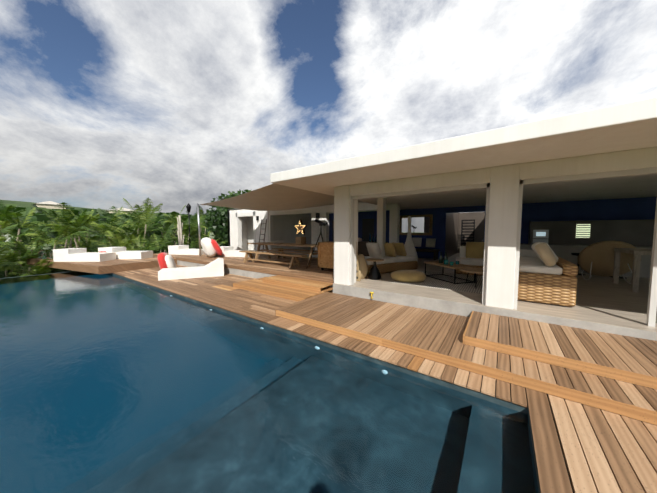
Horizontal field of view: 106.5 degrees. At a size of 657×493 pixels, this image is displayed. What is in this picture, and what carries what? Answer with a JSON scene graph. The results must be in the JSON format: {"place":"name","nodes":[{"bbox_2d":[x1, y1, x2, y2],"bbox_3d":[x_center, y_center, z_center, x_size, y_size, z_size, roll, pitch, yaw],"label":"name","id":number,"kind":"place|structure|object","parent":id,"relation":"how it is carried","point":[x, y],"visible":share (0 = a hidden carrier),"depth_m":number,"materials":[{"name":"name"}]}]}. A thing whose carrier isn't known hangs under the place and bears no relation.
{"place":"outdoors","nodes":[
{"label":"outdoors","id":0,"kind":"place"},
{"bbox_2d":[0,200,192,215],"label":"ridge","id":1,"kind":"structure","parent":0,"point":[23,204],"depth_m":91.52,"materials":[{"name":"green plant"}]},
{"bbox_2d":[35,204,136,213],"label":"houses","id":2,"kind":"structure","parent":1,"relation":"on","point":[50,206],"depth_m":89.28,"materials":[{"name":"beige"}]},
{"bbox_2d":[33,201,133,210],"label":"roofs","id":3,"kind":"object","parent":2,"relation":"on","point":[55,203],"visible":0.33,"depth_m":90.72,"materials":[{"name":"grey"}]},
{"bbox_2d":[177,215,183,244],"bbox_3d":[-10.264,-0.880,16.937,0.408,2.506,0.399,3,4,35],"label":"driftwood","id":4,"kind":"object","parent":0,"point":[180,239],"visible":0.81,"depth_m":16.85,"materials":[{"name":"beige wood"}]},
{"bbox_2d":[0,271,538,492],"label":"water","id":5,"kind":"structure","parent":0,"point":[110,383],"depth_m":2.34,"materials":[{"name":"blue liquid"}]},
{"bbox_2d":[284,251,309,256],"bbox_3d":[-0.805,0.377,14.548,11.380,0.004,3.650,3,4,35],"label":"bench","id":6,"kind":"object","parent":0,"point":[298,253],"depth_m":14.11,"materials":[{"name":"brown wood"}]},
{"bbox_2d":[247,216,253,249],"bbox_3d":[-4.259,-1.048,16.059,3.900,2.660,0.050,3,4,35],"label":"room door","id":7,"kind":"structure","parent":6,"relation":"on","point":[250,238],"depth_m":16.83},
{"bbox_2d":[273,214,311,252],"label":"wall","id":8,"kind":"structure","parent":6,"relation":"on","point":[284,229],"depth_m":15.20,"materials":[{"name":"grey paint"}]},
{"bbox_2d":[227,201,399,257],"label":"wall","id":9,"kind":"structure","parent":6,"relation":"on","point":[237,229],"depth_m":13.87,"materials":[{"name":"white paint"}]},
{"bbox_2d":[256,213,319,219],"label":"wall lamps","id":10,"kind":"object","parent":9,"relation":"attached to","point":[317,216],"visible":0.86,"depth_m":11.72,"materials":[{"name":"black metal"}]},
{"bbox_2d":[312,222,323,240],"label":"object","id":11,"kind":"object","parent":9,"relation":"attached to","point":[315,230],"visible":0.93,"depth_m":11.80,"materials":[{"name":"grey"}]},
{"bbox_2d":[332,219,373,241],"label":"wing doors","id":12,"kind":"structure","parent":6,"relation":"on","point":[367,227],"depth_m":13.39,"materials":[{"name":"blue"}]},
{"bbox_2d":[329,209,418,255],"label":"wall","id":13,"kind":"structure","parent":6,"relation":"on","point":[370,215],"depth_m":13.10,"materials":[{"name":"paint"}]},
{"bbox_2d":[358,241,439,259],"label":"sofa cushions","id":14,"kind":"object","parent":6,"relation":"on","point":[362,248],"visible":0.42,"depth_m":10.81,"materials":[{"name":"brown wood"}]},
{"bbox_2d":[369,234,376,241],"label":"bluebottles","id":15,"kind":"object","parent":14,"relation":"on","point":[373,238],"visible":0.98,"depth_m":10.64,"materials":[{"name":"teal glass"}]},
{"bbox_2d":[0,0,656,215],"label":"sky","id":16,"kind":"structure","parent":0,"point":[175,104],"materials":[{"name":"white"}]},
{"bbox_2d":[113,253,656,492],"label":"deck","id":17,"kind":"structure","parent":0,"point":[605,451],"depth_m":2.95,"materials":[{"name":"brown wood"}]},
{"bbox_2d":[27,256,176,273],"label":"platform","id":18,"kind":"structure","parent":17,"relation":"on","point":[106,267],"depth_m":10.30,"materials":[{"name":"brown wood"}]},
{"bbox_2d":[38,246,52,258],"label":"bottles","id":19,"kind":"object","parent":18,"relation":"on","point":[42,253],"visible":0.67,"depth_m":11.86,"materials":[{"name":"teal"}]},
{"bbox_2d":[53,245,253,280],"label":"loungers","id":20,"kind":"object","parent":17,"relation":"on","point":[214,268],"visible":0.94,"depth_m":10.65,"materials":[{"name":"white fabric"}]},
{"bbox_2d":[186,203,190,248],"bbox_3d":[-10.195,-0.850,17.995,0.333,4.700,0.333,-2,4,-32],"label":"torch","id":21,"kind":"object","parent":17,"relation":"on","point":[188,206],"visible":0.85,"depth_m":17.89,"materials":[{"name":"black metal"}]},
{"bbox_2d":[157,237,222,268],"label":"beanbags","id":22,"kind":"object","parent":17,"relation":"on","point":[211,247],"visible":0.9,"depth_m":11.61,"materials":[{"name":"fabric"}]},
{"bbox_2d":[197,203,201,255],"bbox_3d":[-6.719,-0.864,12.733,0.148,2.712,0.090,0,4,4],"label":"sail post","id":23,"kind":"object","parent":17,"relation":"on","point":[199,229],"visible":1,"depth_m":12.70,"materials":[{"name":"silver metal"}]},
{"bbox_2d":[259,219,266,251],"bbox_3d":[-3.752,-0.555,13.865,0.450,1.958,0.369,3,4,35],"label":"ladder","id":24,"kind":"object","parent":17,"relation":"on","point":[264,233],"visible":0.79,"depth_m":13.81,"materials":[{"name":"brown wood"}]},
{"bbox_2d":[0,271,540,492],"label":"pool shell","id":25,"kind":"object","parent":17,"relation":"in","point":[498,401],"visible":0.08,"depth_m":3.08},
{"bbox_2d":[239,242,317,268],"bbox_3d":[-1.721,0.280,10.123,3.900,0.787,2.324,3,4,35],"label":"picnic table","id":26,"kind":"object","parent":17,"relation":"on","point":[282,253],"visible":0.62,"depth_m":9.73,"materials":[{"name":"brown wood"}]},
{"bbox_2d":[296,237,305,243],"bbox_3d":[-1.128,-0.245,9.975,0.300,0.280,0.300,3,4,35],"label":"basket","id":27,"kind":"object","parent":26,"relation":"on","point":[300,240],"visible":1,"depth_m":9.86,"materials":[{"name":"brown wicker"}]},
{"bbox_2d":[306,219,327,268],"bbox_3d":[-0.174,-0.094,8.487,0.876,1.714,0.837,3,4,35],"label":"tripod","id":28,"kind":"object","parent":17,"relation":"on","point":[321,224],"visible":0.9,"depth_m":8.39,"materials":[{"name":"black metal"}]},
{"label":"castors","id":29,"kind":"object","parent":17,"relation":"on","visible":0},
{"bbox_2d":[318,241,333,268],"bbox_3d":[0.274,0.269,8.012,1.032,0.820,0.720,3,4,35],"label":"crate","id":30,"kind":"object","parent":29,"relation":"on","point":[325,254],"visible":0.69,"depth_m":7.84,"materials":[{"name":"brown wood"}]},
{"bbox_2d":[177,260,656,340],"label":"concrete","id":31,"kind":"object","parent":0,"point":[456,308],"visible":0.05,"depth_m":4.51,"materials":[{"name":"grey concrete"}]},
{"bbox_2d":[282,314,656,492],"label":"deck board gaps","id":32,"kind":"object","parent":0,"point":[518,385],"visible":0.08,"depth_m":2.66,"materials":[{"name":"black"}]},
{"bbox_2d":[333,253,656,331],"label":"floor","id":33,"kind":"structure","parent":0,"point":[603,300],"depth_m":4.76,"materials":[{"name":"beige concrete"}]},
{"bbox_2d":[356,243,359,280],"bbox_3d":[0.665,0.382,6.229,0.200,1.029,0.210,3,4,35],"label":"rackboard","id":34,"kind":"object","parent":33,"relation":"on","point":[357,273],"visible":0.29,"depth_m":6.20,"materials":[{"name":"beige wood"}]},
{"bbox_2d":[358,254,367,280],"bbox_3d":[0.815,0.549,6.590,0.380,0.660,0.615,3,4,35],"label":"wicker basket","id":35,"kind":"object","parent":33,"relation":"on","point":[363,268],"visible":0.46,"depth_m":6.55,"materials":[{"name":"beige wicker"}]},
{"bbox_2d":[368,261,380,279],"bbox_3d":[1.251,0.626,6.638,0.360,0.500,0.355,3,4,35],"label":"vase","id":36,"kind":"object","parent":33,"relation":"on","point":[374,273],"visible":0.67,"depth_m":6.53,"materials":[{"name":"black ceramic"}]},
{"bbox_2d":[366,258,383,261],"bbox_3d":[1.251,0.362,6.621,0.480,0.030,0.480,3,4,35],"label":"coffee table","id":37,"kind":"object","parent":36,"relation":"on","point":[374,259],"visible":1,"depth_m":6.58,"materials":[{"name":"brown wood"}]},
{"bbox_2d":[404,216,417,261],"bbox_3d":[2.903,-0.183,8.828,0.640,1.840,0.630,3,4,35],"label":"white gourd","id":38,"kind":"object","parent":33,"relation":"on","point":[410,249],"visible":0.58,"depth_m":8.71,"materials":[{"name":"white ceramic"}]},
{"bbox_2d":[391,270,482,293],"bbox_3d":[3.257,0.886,6.369,2.500,0.008,2.300,3,4,35],"label":"rug","id":39,"kind":"object","parent":33,"relation":"on","point":[441,284],"visible":0.5,"depth_m":6.03,"materials":[{"name":"grey carpet"}]},
{"bbox_2d":[391,270,425,282],"bbox_3d":[2.094,0.763,6.452,0.900,0.250,0.900,3,4,35],"label":"pouf","id":40,"kind":"object","parent":39,"relation":"on","point":[411,276],"visible":1,"depth_m":6.14,"materials":[{"name":"yellow fabric"}]},
{"bbox_2d":[425,263,476,288],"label":"coffee table legs","id":41,"kind":"object","parent":39,"relation":"on","point":[455,277],"visible":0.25,"depth_m":6.08,"materials":[{"name":"black metal"}]},
{"bbox_2d":[424,261,482,273],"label":"tabletops","id":42,"kind":"object","parent":41,"relation":"on","point":[468,268],"visible":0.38,"depth_m":6.04,"materials":[{"name":"brown wood"}]},
{"bbox_2d":[439,252,447,262],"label":"dark bottles","id":43,"kind":"object","parent":42,"relation":"on","point":[441,259],"visible":0.85,"depth_m":6.72,"materials":[{"name":"grey"}]},
{"bbox_2d":[444,260,458,264],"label":"drinking glasses","id":44,"kind":"object","parent":42,"relation":"on","point":[451,263],"visible":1,"depth_m":6.40,"materials":[{"name":"teal glass"}]},
{"bbox_2d":[270,97,656,309],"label":"white house","id":45,"kind":"structure","parent":33,"relation":"on","point":[503,161],"depth_m":4.02,"materials":[{"name":"white paint"}]},
{"bbox_2d":[200,183,358,210],"bbox_3d":[-2.100,-1.769,10.532,4.716,0.488,9.086,-3,5,-38],"label":"sail","id":46,"kind":"object","parent":45,"relation":"attached to","point":[274,197],"visible":0.85,"depth_m":8.14,"materials":[{"name":"beige fabric"}]},
{"bbox_2d":[461,219,474,245],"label":"staircase","id":47,"kind":"structure","parent":33,"relation":"on","point":[462,231],"depth_m":13.49,"materials":[{"name":"black"}]},
{"bbox_2d":[367,256,577,306],"bbox_3d":[3.059,0.480,6.888,5.076,0.720,3.458,3,4,35],"label":"wicker sofa","id":48,"kind":"object","parent":33,"relation":"on","point":[561,289],"visible":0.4,"depth_m":4.29,"materials":[{"name":"brown wicker"}]},
{"bbox_2d":[364,246,562,274],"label":"cushions","id":49,"kind":"object","parent":48,"relation":"on","point":[530,261],"visible":0.42,"depth_m":6.39,"materials":[{"name":"white fabric"}]},
{"bbox_2d":[366,238,557,266],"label":"pillows","id":50,"kind":"object","parent":49,"relation":"on","point":[545,254],"visible":0.88,"depth_m":7.53,"materials":[{"name":"beige fabric"}]},
{"bbox_2d":[350,167,656,308],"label":"frames","id":51,"kind":"structure","parent":33,"relation":"on","point":[622,173],"depth_m":4.18,"materials":[{"name":"grey"}]},
{"bbox_2d":[377,198,656,326],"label":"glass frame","id":52,"kind":"object","parent":33,"relation":"on","point":[381,241],"visible":0.76,"depth_m":3.32,"materials":[{"name":"grey"}]},
{"bbox_2d":[445,212,654,256],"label":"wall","id":53,"kind":"structure","parent":33,"relation":"on","point":[636,232],"depth_m":8.37,"materials":[{"name":"grey paint"}]},
{"bbox_2d":[418,197,656,258],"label":"blue walls","id":54,"kind":"structure","parent":53,"relation":"attached to","point":[641,208],"depth_m":8.90,"materials":[{"name":"blue paint"}]},
{"bbox_2d":[399,214,432,234],"bbox_3d":[4.210,-1.036,11.869,1.550,0.980,0.049,3,4,35],"label":"mirror frame","id":55,"kind":"object","parent":54,"relation":"attached to","point":[412,216],"visible":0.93,"depth_m":11.78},
{"bbox_2d":[402,217,429,232],"bbox_3d":[4.193,-1.034,11.847,1.310,0.740,0.005,3,4,35],"label":"mirror","id":56,"kind":"object","parent":55,"relation":"attached to","point":[420,224],"visible":1,"depth_m":11.78,"materials":[{"name":"white mirror"}]},
{"bbox_2d":[533,230,548,243],"bbox_3d":[7.596,-0.275,8.779,0.420,0.650,0.030,3,4,35],"label":"oven","id":57,"kind":"object","parent":53,"relation":"attached to","point":[541,240],"visible":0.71,"depth_m":8.76,"materials":[{"name":"grey metal"}]},
{"bbox_2d":[536,232,545,235],"bbox_3d":[7.584,-0.444,8.752,0.260,0.150,0.008,3,4,35],"label":"window","id":58,"kind":"structure","parent":57,"relation":"attached to","point":[540,233],"depth_m":8.75,"materials":[{"name":"blue"}]},
{"bbox_2d":[576,224,590,237],"bbox_3d":[8.467,-0.516,8.150,0.330,0.450,0.020,3,4,35],"label":"window","id":59,"kind":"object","parent":53,"relation":"attached to","point":[582,229],"visible":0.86,"depth_m":8.14,"materials":[{"name":"green"}]},
{"bbox_2d":[576,225,590,236],"bbox_3d":[8.454,-0.510,8.132,0.330,0.400,0.015,3,4,35],"label":"window blind","id":60,"kind":"object","parent":53,"relation":"attached to","point":[583,232],"visible":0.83,"depth_m":8.13,"materials":[{"name":"green"}]},
{"bbox_2d":[520,243,652,277],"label":"island","id":61,"kind":"structure","parent":33,"relation":"on","point":[564,251],"depth_m":7.58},
{"bbox_2d":[571,253,626,278],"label":"stools","id":62,"kind":"object","parent":33,"relation":"on","point":[576,254],"visible":0.21,"depth_m":7.18,"materials":[{"name":"black"}]},
{"bbox_2d":[577,241,635,276],"bbox_3d":[7.130,0.326,6.258,1.100,0.971,0.537,3,4,35],"label":"rock seat","id":63,"kind":"object","parent":33,"relation":"on","point":[599,256],"visible":0.77,"depth_m":6.25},
{"bbox_2d":[581,262,631,283],"bbox_3d":[7.111,0.525,6.243,0.784,0.752,0.976,3,4,35],"label":"rock frame","id":64,"kind":"object","parent":33,"relation":"on","point":[590,276],"visible":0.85,"depth_m":6.25,"materials":[{"name":"white"}]},
{"bbox_2d":[612,248,651,292],"bbox_3d":[7.031,0.511,5.439,0.700,0.880,1.200,3,4,35],"label":"console","id":65,"kind":"object","parent":33,"relation":"on","point":[637,253],"visible":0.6,"depth_m":5.21,"materials":[{"name":"wood"}]},
{"bbox_3d":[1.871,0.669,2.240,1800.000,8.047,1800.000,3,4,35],"label":"ground","id":66,"kind":"structure","parent":0,"visible":0},
{"bbox_2d":[0,189,307,277],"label":"bushes","id":67,"kind":"object","parent":66,"relation":"on","point":[219,213],"visible":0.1,"depth_m":23.50,"materials":[{"name":"green plant"}]},
{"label":"ground","id":68,"kind":"structure","parent":0,"visible":0},
{"bbox_2d":[44,267,71,272],"bbox_3d":[-13.728,2.061,12.335,0.350,2.600,1.200,2,4,24],"label":"platform support","id":69,"kind":"object","parent":68,"relation":"on","point":[61,270],"depth_m":12.35,"materials":[{"name":"concrete"}]},
{"bbox_2d":[0,224,222,276],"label":"trunks","id":70,"kind":"object","parent":68,"relation":"on","point":[54,247],"visible":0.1,"depth_m":14.32,"materials":[{"name":"plant"}]},
{"bbox_2d":[0,197,227,277],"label":"palms","id":71,"kind":"object","parent":70,"relation":"attached to","point":[63,224],"visible":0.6,"depth_m":14.51,"materials":[{"name":"green plant"}]},
{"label":"star bulbs","id":72,"kind":"object","parent":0,"visible":0},
{"bbox_2d":[294,219,306,234],"bbox_3d":[-1.128,-0.786,9.941,0.647,0.615,0.080,3,4,35],"label":"star","id":73,"kind":"object","parent":72,"relation":"attached to","point":[300,228],"visible":0.94,"depth_m":9.90,"materials":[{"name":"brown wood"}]}
]}

